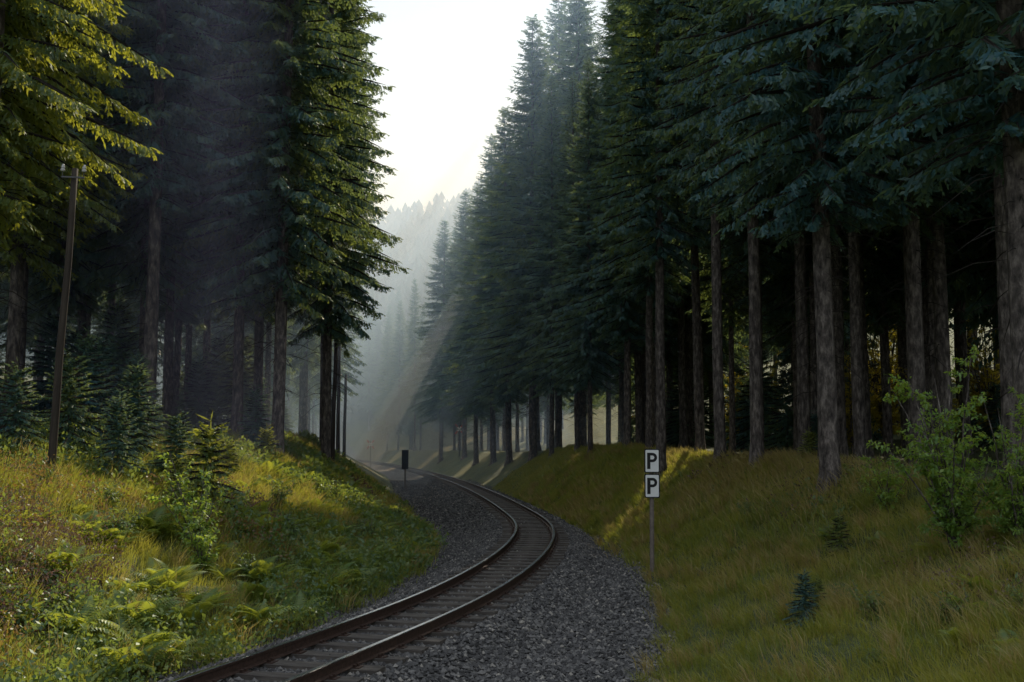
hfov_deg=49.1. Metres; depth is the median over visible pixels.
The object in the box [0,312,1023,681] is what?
ground
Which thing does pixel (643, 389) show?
spruce tree
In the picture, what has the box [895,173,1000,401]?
spruce tree
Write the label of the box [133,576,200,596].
fern
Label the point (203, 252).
spruce tree
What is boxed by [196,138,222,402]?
spruce tree
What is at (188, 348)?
spruce tree
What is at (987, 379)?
beech tree
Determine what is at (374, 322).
spruce tree
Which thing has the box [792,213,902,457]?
spruce tree
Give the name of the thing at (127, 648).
fern
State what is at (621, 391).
spruce tree
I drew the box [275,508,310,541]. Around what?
wild herb bush
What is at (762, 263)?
spruce tree
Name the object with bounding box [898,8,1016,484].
spruce tree
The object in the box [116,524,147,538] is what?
fern
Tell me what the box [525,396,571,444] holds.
spruce tree
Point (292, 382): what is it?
spruce tree
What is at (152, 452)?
wild herb bush
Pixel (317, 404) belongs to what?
spruce tree
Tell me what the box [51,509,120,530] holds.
fern
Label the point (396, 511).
wild herb bush
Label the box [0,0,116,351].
spruce tree
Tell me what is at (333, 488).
wild herb bush
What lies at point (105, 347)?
young spruce
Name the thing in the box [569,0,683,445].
spruce tree
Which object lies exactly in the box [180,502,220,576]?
leafy shrub
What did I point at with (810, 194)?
spruce tree
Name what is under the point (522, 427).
spruce tree
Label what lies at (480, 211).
spruce tree
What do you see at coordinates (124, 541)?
fern
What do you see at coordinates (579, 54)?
spruce tree
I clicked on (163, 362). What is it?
spruce tree
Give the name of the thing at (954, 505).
leafy shrub
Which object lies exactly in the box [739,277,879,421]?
spruce tree
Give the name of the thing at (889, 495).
leafy shrub
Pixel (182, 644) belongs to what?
fern
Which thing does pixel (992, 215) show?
spruce tree
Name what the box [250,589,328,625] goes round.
fern
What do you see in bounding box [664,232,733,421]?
spruce tree
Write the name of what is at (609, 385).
spruce tree
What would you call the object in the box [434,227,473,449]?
spruce tree
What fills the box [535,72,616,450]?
spruce tree
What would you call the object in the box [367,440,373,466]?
level crossing sign
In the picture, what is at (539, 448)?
spruce tree
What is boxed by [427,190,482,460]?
spruce tree
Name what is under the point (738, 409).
beech tree
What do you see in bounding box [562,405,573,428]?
spruce tree
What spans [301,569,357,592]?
fern
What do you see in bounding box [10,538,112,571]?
fern
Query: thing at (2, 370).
young spruce
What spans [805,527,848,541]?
fern
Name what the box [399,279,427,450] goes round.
spruce tree
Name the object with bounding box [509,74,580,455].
spruce tree
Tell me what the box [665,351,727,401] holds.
spruce tree
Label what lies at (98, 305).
spruce tree
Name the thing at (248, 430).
young spruce
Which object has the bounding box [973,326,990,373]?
spruce tree
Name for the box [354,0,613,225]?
sky
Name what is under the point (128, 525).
wild herb bush
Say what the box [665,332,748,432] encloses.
spruce tree
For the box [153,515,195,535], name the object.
fern
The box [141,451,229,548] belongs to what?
leafy shrub
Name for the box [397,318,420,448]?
spruce tree
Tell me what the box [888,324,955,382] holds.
beech tree
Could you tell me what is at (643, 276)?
spruce tree
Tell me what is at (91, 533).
fern
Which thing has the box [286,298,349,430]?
spruce tree
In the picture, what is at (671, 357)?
spruce tree
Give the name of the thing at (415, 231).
hillside spruce wood
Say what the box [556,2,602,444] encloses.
spruce tree
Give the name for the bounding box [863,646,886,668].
wild herb bush
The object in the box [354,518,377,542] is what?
wild herb bush
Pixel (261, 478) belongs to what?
fern
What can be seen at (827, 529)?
wild herb bush
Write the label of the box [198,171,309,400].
spruce tree
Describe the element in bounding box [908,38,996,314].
spruce tree
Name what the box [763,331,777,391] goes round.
spruce tree
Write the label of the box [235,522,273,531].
fern
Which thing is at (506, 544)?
railway track
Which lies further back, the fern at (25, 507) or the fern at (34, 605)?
the fern at (25, 507)
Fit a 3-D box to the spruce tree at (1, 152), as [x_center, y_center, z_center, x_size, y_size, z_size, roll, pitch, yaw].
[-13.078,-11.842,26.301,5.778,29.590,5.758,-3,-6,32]
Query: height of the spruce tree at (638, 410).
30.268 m
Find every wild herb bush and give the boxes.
[0,500,16,514]
[35,464,62,489]
[86,477,122,512]
[99,501,145,544]
[137,583,179,620]
[146,443,184,471]
[158,475,194,511]
[190,583,219,612]
[227,439,242,463]
[230,547,259,580]
[236,454,250,464]
[266,476,296,508]
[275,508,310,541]
[318,482,333,496]
[319,477,342,500]
[352,485,368,496]
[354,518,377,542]
[368,492,386,504]
[381,499,406,516]
[817,522,834,541]
[828,580,856,597]
[850,584,884,619]
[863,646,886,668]
[930,587,971,627]
[1006,581,1023,606]
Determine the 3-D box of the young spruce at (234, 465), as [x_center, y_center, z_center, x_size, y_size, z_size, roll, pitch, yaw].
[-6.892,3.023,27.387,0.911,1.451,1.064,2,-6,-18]
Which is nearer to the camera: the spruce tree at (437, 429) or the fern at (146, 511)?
the fern at (146, 511)
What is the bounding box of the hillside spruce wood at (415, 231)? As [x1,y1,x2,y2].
[0,152,520,423]
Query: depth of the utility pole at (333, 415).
44.91 m
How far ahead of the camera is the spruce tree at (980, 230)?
34.70 m
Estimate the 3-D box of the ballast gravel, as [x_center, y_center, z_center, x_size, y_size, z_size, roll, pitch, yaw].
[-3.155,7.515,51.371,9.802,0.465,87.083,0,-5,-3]
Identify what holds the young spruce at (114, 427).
on the ground at (358, 434)
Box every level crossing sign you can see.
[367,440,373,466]
[455,425,461,456]
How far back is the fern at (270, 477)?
28.11 m
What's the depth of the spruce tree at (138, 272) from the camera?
37.48 m
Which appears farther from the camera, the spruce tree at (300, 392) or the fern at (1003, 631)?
the spruce tree at (300, 392)
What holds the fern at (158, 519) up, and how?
on the ground at (358, 434)
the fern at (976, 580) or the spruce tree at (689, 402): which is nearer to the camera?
the fern at (976, 580)
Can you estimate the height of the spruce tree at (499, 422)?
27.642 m
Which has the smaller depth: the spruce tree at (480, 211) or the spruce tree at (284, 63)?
the spruce tree at (284, 63)
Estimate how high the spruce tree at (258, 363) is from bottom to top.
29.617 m
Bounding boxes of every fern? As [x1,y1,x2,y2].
[0,585,37,591]
[0,594,47,623]
[1,509,42,529]
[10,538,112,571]
[12,504,46,513]
[25,508,74,526]
[38,594,131,632]
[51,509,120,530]
[55,521,105,545]
[61,499,102,515]
[72,526,131,547]
[74,611,185,650]
[77,523,141,540]
[78,632,194,676]
[79,586,192,620]
[81,529,137,542]
[93,530,145,549]
[99,608,164,628]
[103,568,170,595]
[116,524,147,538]
[118,556,206,589]
[119,505,181,528]
[124,520,175,536]
[130,605,179,628]
[132,638,201,664]
[133,484,165,502]
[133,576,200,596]
[135,506,167,517]
[135,578,197,597]
[136,629,220,655]
[147,588,238,622]
[149,523,182,538]
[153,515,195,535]
[176,590,243,609]
[187,540,237,556]
[200,563,247,580]
[208,600,315,626]
[210,510,231,523]
[219,604,286,625]
[221,555,282,576]
[223,579,307,602]
[231,479,264,488]
[233,562,302,584]
[234,563,286,582]
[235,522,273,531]
[237,550,274,561]
[248,460,298,473]
[248,514,300,530]
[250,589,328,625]
[251,500,286,516]
[257,475,302,489]
[261,474,289,487]
[288,561,361,578]
[300,541,364,553]
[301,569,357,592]
[302,547,350,563]
[305,577,340,596]
[306,539,344,551]
[308,498,344,510]
[308,519,335,528]
[315,548,352,561]
[323,567,385,584]
[338,553,368,569]
[347,477,367,487]
[349,484,376,494]
[357,543,400,558]
[375,526,400,534]
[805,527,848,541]
[860,531,890,544]
[931,626,1005,644]
[939,594,996,615]
[952,573,1003,591]
[979,628,1023,648]
[983,523,1012,536]
[996,545,1023,560]
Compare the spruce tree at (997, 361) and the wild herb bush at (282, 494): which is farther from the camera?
the spruce tree at (997, 361)
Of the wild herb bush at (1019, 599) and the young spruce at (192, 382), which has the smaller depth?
the wild herb bush at (1019, 599)
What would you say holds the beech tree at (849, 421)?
on the ground at (358, 434)
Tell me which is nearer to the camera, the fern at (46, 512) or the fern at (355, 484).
the fern at (46, 512)
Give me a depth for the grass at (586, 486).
18.41 m
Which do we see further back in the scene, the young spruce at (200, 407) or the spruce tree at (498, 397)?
the spruce tree at (498, 397)
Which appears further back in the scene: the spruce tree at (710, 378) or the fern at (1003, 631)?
the spruce tree at (710, 378)
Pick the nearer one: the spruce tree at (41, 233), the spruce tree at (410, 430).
the spruce tree at (41, 233)
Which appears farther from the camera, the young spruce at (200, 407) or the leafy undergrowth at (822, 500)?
the young spruce at (200, 407)
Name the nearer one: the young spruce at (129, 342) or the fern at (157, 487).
the fern at (157, 487)
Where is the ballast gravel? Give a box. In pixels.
[142,477,675,681]
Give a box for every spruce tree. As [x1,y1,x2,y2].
[0,0,87,192]
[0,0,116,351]
[0,0,147,431]
[0,0,173,363]
[0,13,96,370]
[0,20,92,428]
[0,225,10,316]
[0,236,34,274]
[0,251,99,402]
[0,273,75,367]
[25,327,38,390]
[28,311,101,363]
[37,0,121,353]
[51,0,241,384]
[57,97,131,337]
[57,279,117,350]
[68,0,258,435]
[90,284,135,335]
[91,256,198,376]
[92,27,139,340]
[105,2,218,435]
[122,1,228,428]
[136,302,197,404]
[143,0,323,432]
[157,288,245,399]
[160,308,248,422]
[172,2,320,429]
[173,0,393,454]
[180,3,208,429]
[183,296,299,383]
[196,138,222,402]
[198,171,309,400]
[209,30,295,420]
[263,0,410,459]
[263,300,304,428]
[263,310,299,397]
[285,332,351,431]
[285,373,298,427]
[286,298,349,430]
[286,306,334,433]
[290,362,319,433]
[299,6,388,406]
[306,2,390,440]
[308,250,365,416]
[311,403,319,434]
[355,301,379,429]
[361,289,380,418]
[371,304,397,437]
[371,313,397,450]
[380,301,413,450]
[390,286,405,365]
[394,321,405,402]
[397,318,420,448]
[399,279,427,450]
[401,316,429,449]
[402,308,434,449]
[406,220,468,463]
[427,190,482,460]
[429,329,449,432]
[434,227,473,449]
[436,184,519,465]
[437,420,473,449]
[443,134,542,465]
[443,415,472,449]
[449,220,467,449]
[453,106,541,466]
[466,14,571,462]
[467,190,488,450]
[469,415,514,449]
[478,232,521,450]
[483,141,513,450]
[490,58,545,450]
[497,399,520,449]
[498,0,579,447]
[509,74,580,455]
[511,402,522,451]
[512,391,525,429]
[513,406,525,441]
[514,0,614,445]
[519,383,573,449]
[520,393,528,450]
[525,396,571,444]
[527,394,546,434]
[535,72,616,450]
[547,58,635,452]
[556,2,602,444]
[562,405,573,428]
[563,394,603,417]
[564,371,605,433]
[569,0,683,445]
[569,0,701,443]
[579,2,634,441]
[584,0,710,474]
[585,64,634,444]
[591,0,703,448]
[592,382,634,441]
[599,48,670,430]
[605,2,704,444]
[605,188,674,443]
[605,362,665,413]
[629,0,732,451]
[632,311,710,442]
[637,0,770,461]
[655,0,788,468]
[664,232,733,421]
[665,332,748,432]
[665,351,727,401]
[667,2,721,448]
[668,249,727,445]
[669,262,733,429]
[671,280,748,400]
[672,0,989,494]
[685,209,767,451]
[688,27,808,396]
[699,0,1023,500]
[700,233,867,451]
[701,209,811,451]
[704,12,874,453]
[704,292,748,444]
[718,0,907,461]
[724,268,849,446]
[734,337,748,382]
[738,277,768,354]
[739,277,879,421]
[743,223,875,448]
[762,277,843,426]
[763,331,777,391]
[764,279,791,409]
[785,1,994,465]
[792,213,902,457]
[802,20,896,459]
[806,203,886,457]
[806,221,958,457]
[842,160,994,454]
[842,230,974,453]
[844,317,848,381]
[844,336,879,382]
[872,71,987,464]
[873,208,978,438]
[887,230,996,454]
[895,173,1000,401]
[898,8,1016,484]
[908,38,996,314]
[950,282,999,377]
[950,291,979,439]
[952,202,991,240]
[966,290,991,379]
[972,168,998,340]
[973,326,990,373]
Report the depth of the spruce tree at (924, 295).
34.63 m
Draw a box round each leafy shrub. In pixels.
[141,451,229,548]
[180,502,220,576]
[858,442,918,512]
[866,345,1020,554]
[952,386,1023,546]
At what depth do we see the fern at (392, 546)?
24.39 m
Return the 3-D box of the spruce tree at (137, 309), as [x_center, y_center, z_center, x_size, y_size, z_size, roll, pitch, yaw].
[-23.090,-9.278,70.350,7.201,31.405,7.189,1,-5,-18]
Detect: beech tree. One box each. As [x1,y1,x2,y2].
[724,372,747,444]
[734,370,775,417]
[738,342,791,432]
[844,352,894,451]
[845,314,900,438]
[848,315,899,422]
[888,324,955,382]
[897,366,959,440]
[955,316,1000,430]
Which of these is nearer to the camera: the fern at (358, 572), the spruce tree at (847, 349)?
the fern at (358, 572)
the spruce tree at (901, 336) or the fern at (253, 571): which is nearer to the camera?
the fern at (253, 571)
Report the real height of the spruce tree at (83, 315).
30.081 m
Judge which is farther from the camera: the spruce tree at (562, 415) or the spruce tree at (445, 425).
the spruce tree at (445, 425)
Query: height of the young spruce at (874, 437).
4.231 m
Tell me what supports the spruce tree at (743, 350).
on the ground at (358, 434)
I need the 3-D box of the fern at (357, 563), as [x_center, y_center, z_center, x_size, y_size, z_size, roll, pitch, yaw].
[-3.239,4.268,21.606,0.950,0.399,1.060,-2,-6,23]
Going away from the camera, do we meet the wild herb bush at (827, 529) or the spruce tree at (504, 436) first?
the wild herb bush at (827, 529)
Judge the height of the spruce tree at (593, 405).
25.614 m
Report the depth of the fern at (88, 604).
13.52 m
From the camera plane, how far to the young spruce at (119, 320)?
36.16 m
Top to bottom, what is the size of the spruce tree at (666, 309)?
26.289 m
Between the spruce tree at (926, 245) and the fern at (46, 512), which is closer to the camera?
the fern at (46, 512)
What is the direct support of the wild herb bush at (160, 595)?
on the ground at (358, 434)
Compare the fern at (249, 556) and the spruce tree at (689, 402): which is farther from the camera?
the spruce tree at (689, 402)
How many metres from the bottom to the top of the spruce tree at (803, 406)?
29.616 m
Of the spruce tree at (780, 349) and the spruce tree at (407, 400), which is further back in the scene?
the spruce tree at (407, 400)
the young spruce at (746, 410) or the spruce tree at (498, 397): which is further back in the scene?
the spruce tree at (498, 397)
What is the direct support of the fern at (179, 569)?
on the ground at (358, 434)
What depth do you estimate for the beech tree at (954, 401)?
38.51 m
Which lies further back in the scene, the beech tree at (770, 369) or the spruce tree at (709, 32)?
the beech tree at (770, 369)
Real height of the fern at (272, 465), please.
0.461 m
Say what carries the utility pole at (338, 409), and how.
on the ground at (358, 434)
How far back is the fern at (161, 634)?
13.51 m
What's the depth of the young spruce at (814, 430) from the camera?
32.86 m
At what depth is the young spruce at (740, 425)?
51.05 m
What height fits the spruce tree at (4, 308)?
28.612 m
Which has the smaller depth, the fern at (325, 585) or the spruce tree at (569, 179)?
the fern at (325, 585)
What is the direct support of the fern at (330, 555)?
on the ground at (358, 434)
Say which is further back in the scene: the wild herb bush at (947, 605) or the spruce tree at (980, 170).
the spruce tree at (980, 170)
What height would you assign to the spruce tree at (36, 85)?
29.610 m
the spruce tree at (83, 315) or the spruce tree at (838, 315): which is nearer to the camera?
the spruce tree at (838, 315)
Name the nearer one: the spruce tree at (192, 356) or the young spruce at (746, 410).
the young spruce at (746, 410)
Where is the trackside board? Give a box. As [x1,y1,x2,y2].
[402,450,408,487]
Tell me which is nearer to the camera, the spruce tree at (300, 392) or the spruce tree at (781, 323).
the spruce tree at (781, 323)
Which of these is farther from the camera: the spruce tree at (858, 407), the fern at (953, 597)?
the spruce tree at (858, 407)
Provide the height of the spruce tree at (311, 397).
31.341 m
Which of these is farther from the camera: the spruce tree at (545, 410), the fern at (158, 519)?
the spruce tree at (545, 410)
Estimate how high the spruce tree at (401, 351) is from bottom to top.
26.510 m
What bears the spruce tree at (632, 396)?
on the ground at (358, 434)
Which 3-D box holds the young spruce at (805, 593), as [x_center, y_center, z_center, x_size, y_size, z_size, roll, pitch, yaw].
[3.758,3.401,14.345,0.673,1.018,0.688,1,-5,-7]
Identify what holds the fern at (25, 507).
on the ground at (358, 434)
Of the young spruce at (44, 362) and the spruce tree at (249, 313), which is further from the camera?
the spruce tree at (249, 313)
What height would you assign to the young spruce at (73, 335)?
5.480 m
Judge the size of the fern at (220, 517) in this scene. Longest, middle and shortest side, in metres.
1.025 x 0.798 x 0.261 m
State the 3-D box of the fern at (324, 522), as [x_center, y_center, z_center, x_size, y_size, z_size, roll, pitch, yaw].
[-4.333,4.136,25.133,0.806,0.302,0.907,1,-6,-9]
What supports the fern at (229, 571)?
on the ground at (358, 434)
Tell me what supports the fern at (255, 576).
on the ground at (358, 434)
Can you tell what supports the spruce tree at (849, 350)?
on the ground at (358, 434)
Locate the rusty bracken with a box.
[0,448,295,674]
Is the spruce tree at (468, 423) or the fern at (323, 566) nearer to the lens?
the fern at (323, 566)
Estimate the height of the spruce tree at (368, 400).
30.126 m
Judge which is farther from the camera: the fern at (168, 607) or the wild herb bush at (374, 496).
the wild herb bush at (374, 496)
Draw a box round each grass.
[0,428,444,681]
[492,441,1023,681]
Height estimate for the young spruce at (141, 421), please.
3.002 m
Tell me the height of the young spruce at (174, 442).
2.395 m
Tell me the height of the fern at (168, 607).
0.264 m
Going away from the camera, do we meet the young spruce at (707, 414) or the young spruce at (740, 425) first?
the young spruce at (740, 425)
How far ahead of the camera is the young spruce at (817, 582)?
14.64 m
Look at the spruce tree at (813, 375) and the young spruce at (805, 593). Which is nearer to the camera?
the young spruce at (805, 593)
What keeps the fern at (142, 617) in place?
on the ground at (358, 434)
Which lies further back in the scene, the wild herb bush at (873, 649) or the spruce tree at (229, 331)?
the spruce tree at (229, 331)
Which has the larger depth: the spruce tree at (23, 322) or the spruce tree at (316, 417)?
the spruce tree at (316, 417)
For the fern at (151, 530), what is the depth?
18.54 m
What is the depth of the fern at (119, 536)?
16.63 m
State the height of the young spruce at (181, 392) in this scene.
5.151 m
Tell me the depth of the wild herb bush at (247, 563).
18.32 m
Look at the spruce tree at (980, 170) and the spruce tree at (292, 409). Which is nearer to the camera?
the spruce tree at (980, 170)
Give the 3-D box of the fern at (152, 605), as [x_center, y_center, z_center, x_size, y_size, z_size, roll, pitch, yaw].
[-4.826,3.404,14.265,1.142,0.419,1.344,-1,-6,11]
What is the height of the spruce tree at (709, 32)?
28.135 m
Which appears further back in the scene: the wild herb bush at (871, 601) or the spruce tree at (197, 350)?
the spruce tree at (197, 350)
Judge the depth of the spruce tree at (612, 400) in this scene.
106.48 m
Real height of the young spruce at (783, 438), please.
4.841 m
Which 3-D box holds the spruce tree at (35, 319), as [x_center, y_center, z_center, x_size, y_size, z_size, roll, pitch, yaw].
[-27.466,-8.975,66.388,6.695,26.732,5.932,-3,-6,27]
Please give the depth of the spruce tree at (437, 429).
220.08 m
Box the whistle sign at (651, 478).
[644,449,659,573]
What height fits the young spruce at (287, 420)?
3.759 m
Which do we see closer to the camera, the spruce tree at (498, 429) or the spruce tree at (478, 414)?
the spruce tree at (478, 414)
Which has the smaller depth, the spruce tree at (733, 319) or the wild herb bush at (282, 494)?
the wild herb bush at (282, 494)
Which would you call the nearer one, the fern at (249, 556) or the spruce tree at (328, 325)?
the fern at (249, 556)
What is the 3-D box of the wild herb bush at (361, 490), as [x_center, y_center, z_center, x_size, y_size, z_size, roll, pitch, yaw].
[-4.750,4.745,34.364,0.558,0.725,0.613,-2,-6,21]
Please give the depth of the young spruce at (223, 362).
51.82 m
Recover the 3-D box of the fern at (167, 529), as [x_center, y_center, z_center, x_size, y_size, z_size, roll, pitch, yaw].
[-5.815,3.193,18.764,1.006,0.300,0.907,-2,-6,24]
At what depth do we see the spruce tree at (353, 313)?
55.20 m
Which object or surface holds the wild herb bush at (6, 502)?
on the ground at (358, 434)
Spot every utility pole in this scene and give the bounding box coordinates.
[47,164,85,479]
[331,329,337,460]
[331,342,340,453]
[341,374,349,458]
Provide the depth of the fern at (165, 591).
15.55 m
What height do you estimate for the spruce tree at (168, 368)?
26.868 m
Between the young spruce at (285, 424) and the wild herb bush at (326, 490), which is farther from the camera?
the young spruce at (285, 424)
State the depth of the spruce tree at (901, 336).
41.57 m
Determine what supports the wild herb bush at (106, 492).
on the ground at (358, 434)
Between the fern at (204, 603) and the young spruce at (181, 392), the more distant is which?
the young spruce at (181, 392)
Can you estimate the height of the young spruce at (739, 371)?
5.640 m
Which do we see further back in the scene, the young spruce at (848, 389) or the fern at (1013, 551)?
the young spruce at (848, 389)
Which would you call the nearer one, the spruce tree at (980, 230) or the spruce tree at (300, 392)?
the spruce tree at (980, 230)
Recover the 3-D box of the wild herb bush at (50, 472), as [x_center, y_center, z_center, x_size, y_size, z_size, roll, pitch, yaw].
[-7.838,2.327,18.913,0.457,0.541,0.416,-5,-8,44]
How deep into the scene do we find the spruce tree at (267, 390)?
58.00 m
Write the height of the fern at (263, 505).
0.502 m
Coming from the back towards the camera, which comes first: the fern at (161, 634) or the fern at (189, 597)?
the fern at (189, 597)
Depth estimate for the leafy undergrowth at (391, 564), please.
18.72 m
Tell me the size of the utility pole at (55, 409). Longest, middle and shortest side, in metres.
6.058 x 0.470 x 0.210 m
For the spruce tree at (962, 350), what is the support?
on the ground at (358, 434)
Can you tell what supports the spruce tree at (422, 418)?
on the ground at (358, 434)
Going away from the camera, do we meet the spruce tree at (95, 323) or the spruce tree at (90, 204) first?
the spruce tree at (90, 204)
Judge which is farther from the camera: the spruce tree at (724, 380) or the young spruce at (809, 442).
the spruce tree at (724, 380)
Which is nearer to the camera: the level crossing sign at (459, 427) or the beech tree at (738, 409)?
the beech tree at (738, 409)
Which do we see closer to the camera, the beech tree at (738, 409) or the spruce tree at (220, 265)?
the spruce tree at (220, 265)
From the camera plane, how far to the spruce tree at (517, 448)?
103.55 m
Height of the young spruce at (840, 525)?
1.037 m
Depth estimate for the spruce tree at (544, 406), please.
106.46 m
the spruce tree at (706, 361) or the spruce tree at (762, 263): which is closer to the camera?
the spruce tree at (762, 263)
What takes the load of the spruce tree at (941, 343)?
on the ground at (358, 434)
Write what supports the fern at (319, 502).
on the ground at (358, 434)
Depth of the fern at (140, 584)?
15.28 m
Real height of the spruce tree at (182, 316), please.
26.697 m
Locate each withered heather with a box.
[0,468,383,645]
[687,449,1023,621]
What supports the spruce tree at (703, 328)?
on the ground at (358, 434)
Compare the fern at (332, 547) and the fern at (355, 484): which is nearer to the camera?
the fern at (332, 547)
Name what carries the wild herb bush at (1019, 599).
on the ground at (358, 434)
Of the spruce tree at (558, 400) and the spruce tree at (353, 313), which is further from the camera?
the spruce tree at (558, 400)
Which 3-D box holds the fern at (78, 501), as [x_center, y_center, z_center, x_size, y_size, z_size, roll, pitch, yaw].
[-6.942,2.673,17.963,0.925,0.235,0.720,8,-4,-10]
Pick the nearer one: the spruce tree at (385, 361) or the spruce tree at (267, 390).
the spruce tree at (267, 390)
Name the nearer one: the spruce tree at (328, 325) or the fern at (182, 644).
the fern at (182, 644)
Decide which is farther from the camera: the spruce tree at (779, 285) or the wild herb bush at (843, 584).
the spruce tree at (779, 285)
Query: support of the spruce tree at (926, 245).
on the ground at (358, 434)
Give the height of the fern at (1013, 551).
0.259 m
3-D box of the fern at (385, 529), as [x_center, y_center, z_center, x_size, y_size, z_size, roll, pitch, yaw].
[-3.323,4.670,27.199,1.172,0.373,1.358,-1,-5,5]
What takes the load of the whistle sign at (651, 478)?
on the ground at (358, 434)
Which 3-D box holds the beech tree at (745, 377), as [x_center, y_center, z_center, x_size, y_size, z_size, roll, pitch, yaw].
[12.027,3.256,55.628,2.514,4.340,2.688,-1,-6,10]
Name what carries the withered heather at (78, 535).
on the ground at (358, 434)
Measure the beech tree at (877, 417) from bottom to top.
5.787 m
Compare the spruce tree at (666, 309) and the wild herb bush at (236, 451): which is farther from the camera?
the spruce tree at (666, 309)
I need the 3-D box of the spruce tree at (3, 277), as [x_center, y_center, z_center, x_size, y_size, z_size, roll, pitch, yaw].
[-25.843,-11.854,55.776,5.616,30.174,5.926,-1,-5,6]
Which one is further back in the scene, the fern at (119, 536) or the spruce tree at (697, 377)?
the spruce tree at (697, 377)
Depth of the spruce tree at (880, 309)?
38.23 m
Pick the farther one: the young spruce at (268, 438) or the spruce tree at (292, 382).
the spruce tree at (292, 382)
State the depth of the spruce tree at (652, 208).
38.39 m
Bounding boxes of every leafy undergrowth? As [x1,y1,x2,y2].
[0,422,449,681]
[712,458,1023,611]
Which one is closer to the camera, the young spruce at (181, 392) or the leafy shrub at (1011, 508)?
the leafy shrub at (1011, 508)
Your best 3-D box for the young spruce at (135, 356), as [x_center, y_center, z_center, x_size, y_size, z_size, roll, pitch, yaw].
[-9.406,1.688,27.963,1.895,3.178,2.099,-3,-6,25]
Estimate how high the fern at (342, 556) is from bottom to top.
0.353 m
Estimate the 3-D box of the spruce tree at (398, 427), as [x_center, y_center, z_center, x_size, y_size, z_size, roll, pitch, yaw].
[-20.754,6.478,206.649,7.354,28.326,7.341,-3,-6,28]
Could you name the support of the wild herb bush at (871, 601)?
on the ground at (358, 434)
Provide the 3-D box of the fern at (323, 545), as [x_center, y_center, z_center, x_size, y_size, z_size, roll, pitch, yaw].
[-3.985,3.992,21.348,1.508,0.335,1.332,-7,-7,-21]
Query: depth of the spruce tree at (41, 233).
34.35 m
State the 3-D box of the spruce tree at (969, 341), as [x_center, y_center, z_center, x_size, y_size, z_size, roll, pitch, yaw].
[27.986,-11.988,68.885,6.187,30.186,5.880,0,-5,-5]
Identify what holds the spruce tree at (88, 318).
on the ground at (358, 434)
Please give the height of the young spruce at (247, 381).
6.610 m
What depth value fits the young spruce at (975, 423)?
41.98 m
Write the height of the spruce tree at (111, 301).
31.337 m
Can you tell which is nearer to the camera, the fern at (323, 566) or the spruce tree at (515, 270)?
the fern at (323, 566)
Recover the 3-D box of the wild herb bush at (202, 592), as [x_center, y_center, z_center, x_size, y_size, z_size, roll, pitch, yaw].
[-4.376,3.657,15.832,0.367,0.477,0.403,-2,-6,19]
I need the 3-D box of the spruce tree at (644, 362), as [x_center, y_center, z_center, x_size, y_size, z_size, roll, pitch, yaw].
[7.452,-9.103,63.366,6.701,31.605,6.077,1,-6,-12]
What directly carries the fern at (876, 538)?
on the ground at (358, 434)
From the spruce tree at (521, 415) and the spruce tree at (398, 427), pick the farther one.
the spruce tree at (398, 427)
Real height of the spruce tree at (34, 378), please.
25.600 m
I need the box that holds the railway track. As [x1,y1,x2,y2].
[168,460,568,681]
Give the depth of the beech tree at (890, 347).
51.26 m
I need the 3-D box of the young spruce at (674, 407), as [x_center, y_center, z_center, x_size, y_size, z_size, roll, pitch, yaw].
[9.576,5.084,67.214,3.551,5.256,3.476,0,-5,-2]
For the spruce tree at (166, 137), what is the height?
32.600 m
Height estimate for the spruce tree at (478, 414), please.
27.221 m
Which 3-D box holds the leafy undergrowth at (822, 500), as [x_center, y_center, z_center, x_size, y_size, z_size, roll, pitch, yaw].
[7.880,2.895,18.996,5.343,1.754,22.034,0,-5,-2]
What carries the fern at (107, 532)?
on the ground at (358, 434)
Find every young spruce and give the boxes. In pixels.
[0,327,4,407]
[0,327,7,435]
[0,357,49,461]
[1,302,86,430]
[33,318,96,427]
[33,345,107,463]
[49,327,126,437]
[74,294,156,405]
[83,330,125,421]
[86,387,153,491]
[102,357,165,470]
[111,345,165,439]
[115,326,162,428]
[143,408,211,483]
[156,371,163,434]
[157,365,193,432]
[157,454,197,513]
[172,411,249,514]
[173,353,225,432]
[179,363,200,411]
[185,329,232,431]
[211,327,272,431]
[219,435,243,476]
[236,384,283,447]
[247,361,272,426]
[258,422,282,460]
[263,378,294,431]
[284,403,294,433]
[616,400,635,442]
[666,385,678,445]
[704,376,713,446]
[712,358,747,448]
[725,367,769,448]
[735,338,791,451]
[747,360,810,453]
[781,568,823,630]
[795,426,817,458]
[808,575,828,616]
[810,410,817,448]
[822,511,855,559]
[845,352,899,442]
[845,378,851,433]
[847,374,892,439]
[959,361,998,439]
[971,377,1001,451]
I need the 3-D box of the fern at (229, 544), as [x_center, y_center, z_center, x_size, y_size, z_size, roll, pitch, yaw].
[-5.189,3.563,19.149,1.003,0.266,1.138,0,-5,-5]
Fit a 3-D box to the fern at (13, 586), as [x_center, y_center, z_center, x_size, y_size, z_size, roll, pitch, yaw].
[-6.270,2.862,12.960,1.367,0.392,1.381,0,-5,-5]
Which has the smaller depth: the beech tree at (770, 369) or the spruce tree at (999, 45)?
the spruce tree at (999, 45)
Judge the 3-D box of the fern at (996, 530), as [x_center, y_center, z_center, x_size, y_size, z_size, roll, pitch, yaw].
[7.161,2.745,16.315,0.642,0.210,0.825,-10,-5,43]
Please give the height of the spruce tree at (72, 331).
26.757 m
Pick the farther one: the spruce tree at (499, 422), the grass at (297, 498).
the spruce tree at (499, 422)
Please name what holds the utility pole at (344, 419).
on the ground at (358, 434)
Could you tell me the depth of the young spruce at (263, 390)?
63.21 m
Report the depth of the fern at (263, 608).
15.86 m
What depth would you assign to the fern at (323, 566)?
19.93 m
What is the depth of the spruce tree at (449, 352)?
144.75 m

